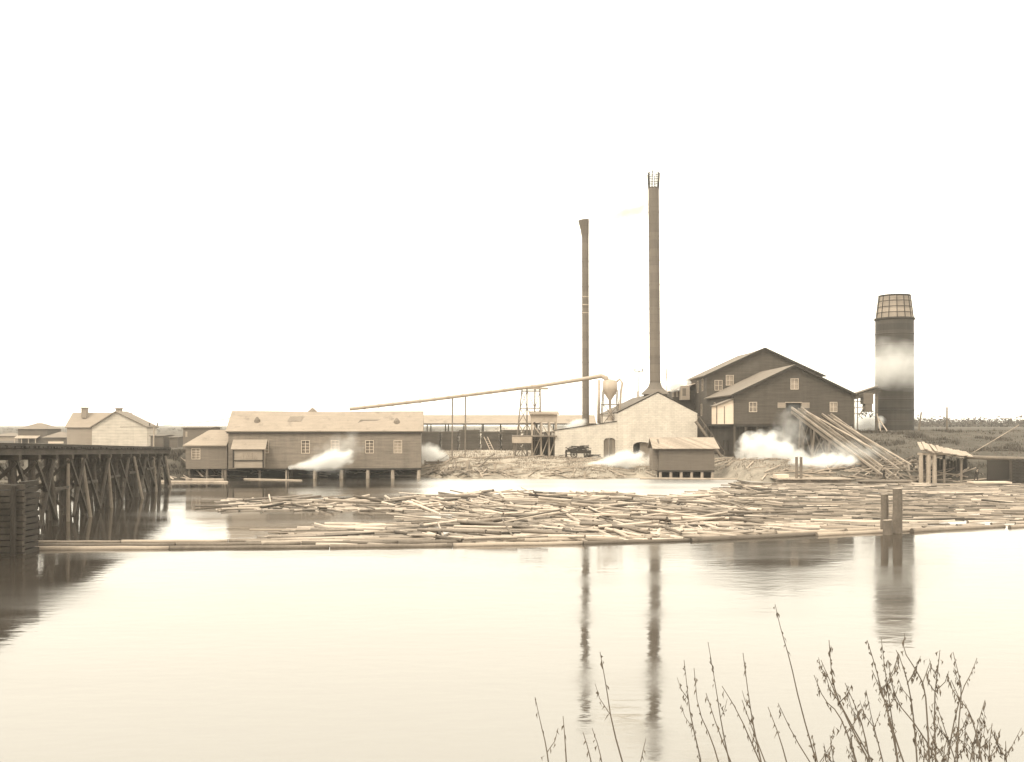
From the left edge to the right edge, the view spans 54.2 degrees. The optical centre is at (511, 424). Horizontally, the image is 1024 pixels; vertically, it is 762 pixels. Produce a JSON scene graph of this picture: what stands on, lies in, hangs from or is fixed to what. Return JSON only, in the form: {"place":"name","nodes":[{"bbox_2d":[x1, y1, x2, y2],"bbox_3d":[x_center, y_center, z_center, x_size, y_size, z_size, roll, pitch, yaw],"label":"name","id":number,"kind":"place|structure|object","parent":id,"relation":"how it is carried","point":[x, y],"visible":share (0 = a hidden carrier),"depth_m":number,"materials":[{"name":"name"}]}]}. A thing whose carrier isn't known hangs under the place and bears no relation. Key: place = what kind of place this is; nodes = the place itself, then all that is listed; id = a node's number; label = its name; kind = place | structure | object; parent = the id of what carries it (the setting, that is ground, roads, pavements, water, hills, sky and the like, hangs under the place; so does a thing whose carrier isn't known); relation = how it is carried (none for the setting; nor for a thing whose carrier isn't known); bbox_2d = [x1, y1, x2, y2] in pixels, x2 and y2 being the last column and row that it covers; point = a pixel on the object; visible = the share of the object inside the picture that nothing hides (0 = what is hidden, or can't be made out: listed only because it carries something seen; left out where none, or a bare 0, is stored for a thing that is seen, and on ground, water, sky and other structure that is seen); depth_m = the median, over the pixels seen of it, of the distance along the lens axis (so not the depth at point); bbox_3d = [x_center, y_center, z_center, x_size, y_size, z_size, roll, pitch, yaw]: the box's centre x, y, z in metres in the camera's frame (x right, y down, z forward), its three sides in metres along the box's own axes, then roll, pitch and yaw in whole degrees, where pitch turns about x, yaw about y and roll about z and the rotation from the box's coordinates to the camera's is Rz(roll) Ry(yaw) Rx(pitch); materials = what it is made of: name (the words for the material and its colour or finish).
{"place":"outdoors","nodes":[
{"label":"outdoors","id":0,"kind":"place"},
{"bbox_2d":[0,477,1023,761],"bbox_3d":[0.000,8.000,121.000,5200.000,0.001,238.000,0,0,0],"label":"river","id":1,"kind":"structure","parent":0,"point":[452,653],"depth_m":37.30,"materials":[{"name":"liquid"}]},
{"bbox_2d":[0,480,39,555],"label":"timber crib","id":2,"kind":"object","parent":1,"relation":"on","point":[17,532],"visible":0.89,"depth_m":61.35,"materials":[{"name":"wood"}]},
{"bbox_2d":[37,540,120,542],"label":"boom stick","id":3,"kind":"object","parent":1,"relation":"on","point":[76,541],"visible":0.65,"depth_m":67.99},
{"bbox_2d":[0,443,171,531],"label":"trestle bridge","id":4,"kind":"structure","parent":1,"relation":"on","point":[97,472],"depth_m":91.67,"materials":[{"name":"wood"}]},
{"bbox_2d":[34,546,169,549],"bbox_3d":[-26.524,7.961,64.344,8.790,0.402,0.442,0,0,-3],"label":"boom stick","id":5,"kind":"object","parent":1,"relation":"on","point":[96,547],"visible":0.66,"depth_m":64.20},
{"bbox_2d":[39,543,175,545],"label":"boom stick","id":6,"kind":"object","parent":1,"relation":"on","point":[105,544],"visible":0.61,"depth_m":66.17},
{"bbox_2d":[121,539,227,542],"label":"boom stick","id":7,"kind":"object","parent":1,"relation":"on","point":[178,540],"visible":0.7,"depth_m":68.30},
{"bbox_2d":[176,542,300,544],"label":"boom stick","id":8,"kind":"object","parent":1,"relation":"on","point":[234,543],"visible":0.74,"depth_m":66.76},
{"bbox_2d":[169,545,328,548],"bbox_3d":[-17.014,7.962,64.926,10.202,0.337,0.371,0,0,-3],"label":"boom stick","id":9,"kind":"object","parent":1,"relation":"on","point":[248,546],"visible":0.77,"depth_m":64.80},
{"bbox_2d":[228,538,334,541],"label":"boom stick","id":10,"kind":"object","parent":1,"relation":"on","point":[239,540],"visible":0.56,"depth_m":68.82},
{"bbox_2d":[293,536,378,538],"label":"floating log","id":11,"kind":"object","parent":1,"relation":"on","point":[337,537],"visible":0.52,"depth_m":70.33,"materials":[{"name":"brown wood"}]},
{"bbox_2d":[301,541,397,543],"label":"boom stick","id":12,"kind":"object","parent":1,"relation":"on","point":[352,542],"visible":0.65,"depth_m":67.32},
{"bbox_2d":[330,543,451,547],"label":"boom stick","id":13,"kind":"object","parent":1,"relation":"on","point":[387,545],"visible":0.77,"depth_m":65.55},
{"bbox_2d":[393,530,463,541],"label":"floating log","id":14,"kind":"object","parent":1,"relation":"on","point":[438,537],"visible":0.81,"depth_m":69.27,"materials":[{"name":"brown wood"}]},
{"bbox_2d":[398,539,513,543],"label":"boom stick","id":15,"kind":"object","parent":1,"relation":"on","point":[427,541],"visible":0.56,"depth_m":67.77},
{"bbox_2d":[454,525,512,527],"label":"floating log","id":16,"kind":"object","parent":1,"relation":"on","point":[464,526],"visible":0.96,"depth_m":76.07,"materials":[{"name":"brown wood"}]},
{"bbox_2d":[466,520,545,528],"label":"floating log","id":17,"kind":"object","parent":1,"relation":"on","point":[494,524],"visible":0.88,"depth_m":76.90,"materials":[{"name":"brown wood"}]},
{"bbox_2d":[453,541,582,545],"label":"boom stick","id":18,"kind":"object","parent":1,"relation":"on","point":[516,543],"visible":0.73,"depth_m":66.54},
{"bbox_2d":[514,534,585,537],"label":"floating log","id":19,"kind":"object","parent":1,"relation":"on","point":[564,536],"visible":0.7,"depth_m":69.94,"materials":[{"name":"brown wood"}]},
{"bbox_2d":[515,537,626,541],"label":"boom stick","id":20,"kind":"object","parent":1,"relation":"on","point":[546,539],"visible":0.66,"depth_m":69.11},
{"bbox_2d":[195,480,1023,529],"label":"log raft","id":21,"kind":"object","parent":1,"relation":"on","point":[719,507],"visible":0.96,"depth_m":96.23,"materials":[{"name":"brown wood"}]},
{"bbox_2d":[579,522,662,527],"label":"floating log","id":22,"kind":"object","parent":21,"relation":"on","point":[602,523],"visible":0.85,"depth_m":76.97,"materials":[{"name":"brown wood"}]},
{"bbox_2d":[855,480,910,483],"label":"plank float","id":23,"kind":"object","parent":21,"relation":"on","point":[881,481],"visible":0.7,"depth_m":135.05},
{"bbox_2d":[583,538,690,543],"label":"boom stick","id":24,"kind":"object","parent":1,"relation":"on","point":[631,541],"visible":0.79,"depth_m":67.99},
{"bbox_2d":[640,477,737,479],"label":"shore log","id":25,"kind":"object","parent":1,"relation":"on","point":[689,478],"visible":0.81,"depth_m":146.59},
{"bbox_2d":[690,532,814,540],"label":"boom stick","id":26,"kind":"object","parent":1,"relation":"on","point":[748,536],"visible":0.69,"depth_m":70.45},
{"bbox_2d":[776,529,844,533],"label":"boom stick","id":27,"kind":"object","parent":1,"relation":"on","point":[805,531],"visible":0.58,"depth_m":74.19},
{"bbox_2d":[815,529,909,535],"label":"boom stick","id":28,"kind":"object","parent":1,"relation":"on","point":[847,532],"visible":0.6,"depth_m":73.28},
{"bbox_2d":[880,494,888,529],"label":"mooring pile","id":29,"kind":"object","parent":1,"relation":"in","point":[884,508],"visible":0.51,"depth_m":74.55,"materials":[{"name":"brown wood"}]},
{"bbox_2d":[883,519,891,534],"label":"mooring pile","id":30,"kind":"object","parent":1,"relation":"in","point":[887,527],"visible":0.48,"depth_m":72.78,"materials":[{"name":"brown wood"}]},
{"bbox_2d":[892,488,902,533],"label":"mooring pile","id":31,"kind":"object","parent":1,"relation":"in","point":[897,512],"visible":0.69,"depth_m":73.79,"materials":[{"name":"brown wood"}]},
{"bbox_2d":[910,524,1005,531],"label":"boom stick","id":32,"kind":"object","parent":1,"relation":"on","point":[952,528],"visible":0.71,"depth_m":76.47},
{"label":"floating log","id":33,"kind":"object","parent":1,"relation":"on","visible":0},
{"bbox_2d":[417,528,486,533],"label":"floating log","id":34,"kind":"object","parent":33,"relation":"on","point":[482,531],"visible":1,"depth_m":72.25,"materials":[{"name":"brown wood"}]},
{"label":"floating log","id":35,"kind":"object","parent":1,"relation":"on","visible":0},
{"bbox_2d":[464,536,516,539],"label":"floating log","id":36,"kind":"object","parent":35,"relation":"on","point":[490,537],"visible":1,"depth_m":67.32,"materials":[{"name":"brown wood"}]},
{"bbox_2d":[0,425,1023,482],"bbox_3d":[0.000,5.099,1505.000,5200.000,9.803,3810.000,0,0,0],"label":"ground","id":37,"kind":"structure","parent":0,"point":[742,473],"depth_m":154.31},
{"bbox_2d":[0,433,17,440],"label":"house","id":38,"kind":"structure","parent":37,"relation":"on","point":[7,437],"depth_m":310.00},
{"bbox_2d":[14,423,61,442],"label":"house","id":39,"kind":"structure","parent":37,"relation":"on","point":[35,433],"depth_m":290.00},
{"bbox_2d":[42,432,66,442],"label":"house","id":40,"kind":"structure","parent":37,"relation":"on","point":[59,437],"depth_m":282.00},
{"bbox_2d":[0,448,194,480],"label":"shore brush","id":41,"kind":"object","parent":37,"relation":"on","point":[178,453],"visible":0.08,"depth_m":146.61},
{"bbox_2d":[65,407,158,445],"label":"gabled boarding house","id":42,"kind":"structure","parent":37,"relation":"on","point":[118,427],"depth_m":260.00,"materials":[{"name":"wood"}]},
{"bbox_2d":[150,435,174,446],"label":"shed","id":43,"kind":"structure","parent":37,"relation":"on","point":[161,440],"depth_m":240.00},
{"bbox_2d":[168,436,182,447],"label":"shed","id":44,"kind":"structure","parent":37,"relation":"on","point":[175,441],"depth_m":238.00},
{"bbox_2d":[182,427,221,448],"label":"shed","id":45,"kind":"structure","parent":37,"relation":"on","point":[190,433],"depth_m":200.00,"materials":[{"name":"brown wood"}]},
{"bbox_2d":[182,430,227,477],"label":"wing shed","id":46,"kind":"structure","parent":37,"relation":"on","point":[208,449],"depth_m":148.15,"materials":[{"name":"wood"}]},
{"bbox_2d":[224,411,423,478],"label":"long mill shed","id":47,"kind":"structure","parent":37,"relation":"on","point":[342,442],"depth_m":149.24,"materials":[{"name":"wood"}]},
{"bbox_2d":[422,431,440,450],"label":"lumber stack","id":48,"kind":"object","parent":37,"relation":"on","point":[431,440],"visible":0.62,"depth_m":214.34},
{"bbox_2d":[440,431,458,450],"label":"lumber stack","id":49,"kind":"object","parent":37,"relation":"on","point":[446,439],"visible":0.9,"depth_m":214.71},
{"bbox_2d":[459,430,480,449],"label":"lumber stack","id":50,"kind":"object","parent":37,"relation":"on","point":[473,437],"visible":0.92,"depth_m":214.75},
{"bbox_2d":[480,431,500,449],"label":"lumber stack","id":51,"kind":"object","parent":37,"relation":"on","point":[493,437],"visible":0.85,"depth_m":214.72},
{"bbox_2d":[422,449,567,460],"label":"yard grass","id":52,"kind":"structure","parent":37,"relation":"on","point":[467,454],"depth_m":188.63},
{"bbox_2d":[424,415,596,448],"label":"lumber dock shed","id":53,"kind":"structure","parent":37,"relation":"on","point":[500,420],"depth_m":226.61,"materials":[{"name":"wood"}]},
{"bbox_2d":[501,430,520,450],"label":"lumber stack","id":54,"kind":"object","parent":37,"relation":"on","point":[506,439],"visible":0.7,"depth_m":215.21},
{"bbox_2d":[0,413,1023,432],"bbox_3d":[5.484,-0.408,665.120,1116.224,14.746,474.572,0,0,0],"label":"distant woods","id":55,"kind":"object","parent":37,"relation":"on","point":[932,422],"visible":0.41,"depth_m":483.82,"materials":[{"name":"brown plant"}]},
{"bbox_2d":[515,387,547,455],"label":"timber tower","id":56,"kind":"structure","parent":37,"relation":"on","point":[535,389],"depth_m":173.80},
{"bbox_2d":[512,411,558,456],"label":"loading platform","id":57,"kind":"structure","parent":37,"relation":"on","point":[546,445],"depth_m":170.98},
{"bbox_2d":[559,445,590,457],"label":"loaded wagon","id":58,"kind":"object","parent":37,"relation":"on","point":[574,450],"visible":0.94,"depth_m":165.48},
{"bbox_2d":[170,455,986,482],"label":"slab litter","id":59,"kind":"object","parent":37,"relation":"on","point":[830,469],"visible":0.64,"depth_m":150.41,"materials":[{"name":"wood"}]},
{"bbox_2d":[595,653,622,761],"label":"willow shoot","id":60,"kind":"object","parent":37,"relation":"on","point":[601,664],"visible":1,"depth_m":5.08,"materials":[{"name":"brown plant"}]},
{"bbox_2d":[426,455,805,478],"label":"bank grass","id":61,"kind":"structure","parent":37,"relation":"on","point":[612,458],"depth_m":154.09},
{"bbox_2d":[551,392,698,457],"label":"boiler house","id":62,"kind":"structure","parent":37,"relation":"on","point":[641,420],"depth_m":170.00,"materials":[{"name":"brick"}]},
{"bbox_2d":[578,219,588,425],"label":"smokestack","id":63,"kind":"object","parent":62,"relation":"on","point":[584,225],"visible":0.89,"depth_m":183.45,"materials":[{"name":"metal"}]},
{"bbox_2d":[604,438,614,457],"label":"doorway","id":64,"kind":"structure","parent":62,"relation":"in","point":[606,440],"depth_m":170.40,"materials":[{"name":"wood"}]},
{"bbox_2d":[597,378,623,422],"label":"cyclone separator","id":65,"kind":"object","parent":62,"relation":"on","point":[609,390],"visible":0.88,"depth_m":174.95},
{"bbox_2d":[349,374,608,410],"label":"blower pipe","id":66,"kind":"object","parent":65,"relation":"attached to","point":[477,393],"visible":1,"depth_m":170.79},
{"bbox_2d":[633,442,648,456],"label":"doorway","id":67,"kind":"structure","parent":62,"relation":"in","point":[644,450],"depth_m":170.48,"materials":[{"name":"wood"}]},
{"bbox_2d":[641,170,668,395],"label":"smokestack","id":68,"kind":"object","parent":62,"relation":"on","point":[655,386],"visible":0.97,"depth_m":181.16,"materials":[{"name":"metal"}]},
{"bbox_2d":[648,437,719,477],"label":"pump house","id":69,"kind":"structure","parent":37,"relation":"on","point":[681,457],"depth_m":147.02,"materials":[{"name":"wood"}]},
{"bbox_2d":[677,662,700,761],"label":"willow shoot","id":70,"kind":"object","parent":37,"relation":"on","point":[690,725],"visible":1,"depth_m":6.18,"materials":[{"name":"brown plant"}]},
{"bbox_2d":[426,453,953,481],"bbox_3d":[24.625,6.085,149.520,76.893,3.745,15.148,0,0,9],"label":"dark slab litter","id":71,"kind":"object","parent":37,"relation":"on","point":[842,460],"visible":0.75,"depth_m":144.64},
{"bbox_2d":[694,670,718,761],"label":"willow shoot","id":72,"kind":"object","parent":37,"relation":"on","point":[696,680],"visible":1,"depth_m":5.80,"materials":[{"name":"brown plant"}]},
{"bbox_2d":[695,416,724,456],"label":"outside stairway","id":73,"kind":"object","parent":37,"relation":"on","point":[706,435],"visible":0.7,"depth_m":167.54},
{"bbox_2d":[708,643,729,761],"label":"willow shoot","id":74,"kind":"object","parent":37,"relation":"on","point":[724,736],"visible":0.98,"depth_m":6.24,"materials":[{"name":"brown plant"}]},
{"bbox_2d":[742,654,761,761],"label":"willow shoot","id":75,"kind":"object","parent":37,"relation":"on","point":[752,722],"visible":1,"depth_m":5.08,"materials":[{"name":"brown plant"}]},
{"bbox_2d":[667,347,858,457],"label":"sawmill","id":76,"kind":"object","parent":37,"relation":"on","point":[742,405],"visible":0.83,"depth_m":166.60,"materials":[{"name":"wood"}]},
{"bbox_2d":[740,441,751,456],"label":"door","id":77,"kind":"structure","parent":76,"relation":"in","point":[749,443],"depth_m":166.61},
{"bbox_2d":[769,457,851,482],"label":"landing stage","id":78,"kind":"object","parent":37,"relation":"on","point":[797,479],"visible":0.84,"depth_m":136.40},
{"bbox_2d":[811,728,839,761],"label":"willow shoot","id":79,"kind":"object","parent":37,"relation":"on","point":[814,755],"visible":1,"depth_m":5.27,"materials":[{"name":"brown plant"}]},
{"bbox_2d":[814,675,866,761],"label":"willow shoot","id":80,"kind":"object","parent":37,"relation":"on","point":[845,727],"visible":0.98,"depth_m":5.22,"materials":[{"name":"brown plant"}]},
{"bbox_2d":[791,407,899,479],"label":"log slip","id":81,"kind":"object","parent":37,"relation":"on","point":[836,441],"visible":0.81,"depth_m":153.73,"materials":[{"name":"wood"}]},
{"bbox_2d":[817,657,873,761],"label":"willow shoot","id":82,"kind":"object","parent":37,"relation":"on","point":[824,675],"visible":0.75,"depth_m":5.68,"materials":[{"name":"brown plant"}]},
{"bbox_2d":[844,683,869,761],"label":"willow shoot","id":83,"kind":"object","parent":37,"relation":"on","point":[865,742],"visible":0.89,"depth_m":5.43,"materials":[{"name":"brown plant"}]},
{"bbox_2d":[821,413,907,470],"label":"log slip","id":84,"kind":"object","parent":37,"relation":"on","point":[875,453],"visible":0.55,"depth_m":153.55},
{"bbox_2d":[834,419,916,467],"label":"guide pole","id":85,"kind":"object","parent":84,"relation":"attached to","point":[876,443],"visible":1,"depth_m":150.01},
{"bbox_2d":[857,691,882,761],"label":"willow shoot","id":86,"kind":"object","parent":37,"relation":"on","point":[865,717],"visible":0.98,"depth_m":5.88,"materials":[{"name":"brown plant"}]},
{"bbox_2d":[854,385,886,431],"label":"refuse conveyor","id":87,"kind":"object","parent":37,"relation":"on","point":[866,398],"visible":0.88,"depth_m":194.30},
{"bbox_2d":[872,670,898,761],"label":"willow shoot","id":88,"kind":"object","parent":37,"relation":"on","point":[892,736],"visible":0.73,"depth_m":5.34,"materials":[{"name":"brown plant"}]},
{"bbox_2d":[874,293,914,430],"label":"refuse burner","id":89,"kind":"object","parent":37,"relation":"on","point":[894,319],"visible":0.84,"depth_m":199.88,"materials":[{"name":"metal"}]},
{"bbox_2d":[788,430,1023,479],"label":"hill weeds","id":90,"kind":"object","parent":37,"relation":"on","point":[952,437],"visible":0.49,"depth_m":170.14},
{"bbox_2d":[896,650,920,761],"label":"willow shoot","id":91,"kind":"object","parent":37,"relation":"on","point":[910,698],"visible":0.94,"depth_m":5.28,"materials":[{"name":"brown plant"}]},
{"bbox_2d":[886,660,937,761],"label":"willow shoot","id":92,"kind":"object","parent":37,"relation":"on","point":[894,698],"visible":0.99,"depth_m":5.12,"materials":[{"name":"brown plant"}]},
{"bbox_2d":[924,651,948,761],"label":"willow shoot","id":93,"kind":"object","parent":37,"relation":"on","point":[935,692],"visible":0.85,"depth_m":5.46,"materials":[{"name":"brown plant"}]},
{"bbox_2d":[856,428,1023,468],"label":"hill brush","id":94,"kind":"object","parent":37,"relation":"on","point":[920,435],"visible":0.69,"depth_m":169.48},
{"bbox_2d":[924,723,959,761],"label":"willow shoot","id":95,"kind":"object","parent":37,"relation":"on","point":[944,759],"visible":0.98,"depth_m":5.21,"materials":[{"name":"brown plant"}]},
{"bbox_2d":[917,442,972,482],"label":"plank lean to","id":96,"kind":"object","parent":37,"relation":"on","point":[937,463],"visible":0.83,"depth_m":136.57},
{"bbox_2d":[929,701,970,761],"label":"willow shoot","id":97,"kind":"object","parent":37,"relation":"on","point":[941,730],"visible":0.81,"depth_m":5.98,"materials":[{"name":"brown plant"}]},
{"bbox_2d":[950,653,961,761],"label":"willow shoot","id":98,"kind":"object","parent":37,"relation":"on","point":[957,683],"visible":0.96,"depth_m":5.70,"materials":[{"name":"brown plant"}]},
{"bbox_2d":[946,658,977,761],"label":"willow shoot","id":99,"kind":"object","parent":37,"relation":"on","point":[956,710],"visible":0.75,"depth_m":6.10,"materials":[{"name":"brown plant"}]},
{"bbox_2d":[948,680,992,761],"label":"willow shoot","id":100,"kind":"object","parent":37,"relation":"on","point":[973,722],"visible":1,"depth_m":5.32,"materials":[{"name":"brown plant"}]},
{"bbox_2d":[960,701,988,761],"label":"willow shoot","id":101,"kind":"object","parent":37,"relation":"on","point":[978,732],"visible":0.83,"depth_m":6.03,"materials":[{"name":"brown plant"}]},
{"bbox_2d":[974,725,1000,761],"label":"willow shoot","id":102,"kind":"object","parent":37,"relation":"on","point":[990,757],"visible":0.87,"depth_m":5.47,"materials":[{"name":"brown plant"}]},
{"bbox_2d":[965,455,1023,482],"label":"timber wharf","id":103,"kind":"structure","parent":37,"relation":"on","point":[1011,468],"depth_m":137.40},
{"bbox_2d":[992,729,1023,761],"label":"willow shoot","id":104,"kind":"object","parent":37,"relation":"on","point":[1002,753],"visible":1,"depth_m":5.35,"materials":[{"name":"brown plant"}]},
{"bbox_2d":[0,0,1023,425],"label":"sky","id":105,"kind":"structure","parent":0,"point":[210,210],"materials":[{"name":"white"}]},
{"bbox_2d":[773,605,815,761],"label":"willow shoot","id":106,"kind":"object","parent":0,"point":[778,614],"visible":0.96,"depth_m":6.15,"materials":[{"name":"brown plant"}]},
{"bbox_2d":[823,642,868,761],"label":"willow shoot","id":107,"kind":"object","parent":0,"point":[839,704],"visible":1,"depth_m":4.99,"materials":[{"name":"brown plant"}]},
{"bbox_2d":[865,640,903,761],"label":"willow shoot","id":108,"kind":"object","parent":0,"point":[895,669],"visible":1,"depth_m":5.05,"materials":[{"name":"brown plant"}]},
{"bbox_2d":[876,639,898,761],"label":"willow shoot","id":109,"kind":"object","parent":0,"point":[883,651],"visible":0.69,"depth_m":5.96,"materials":[{"name":"brown plant"}]},
{"bbox_2d":[900,634,931,761],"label":"willow shoot","id":110,"kind":"object","parent":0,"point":[922,685],"visible":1,"depth_m":5.09,"materials":[{"name":"brown plant"}]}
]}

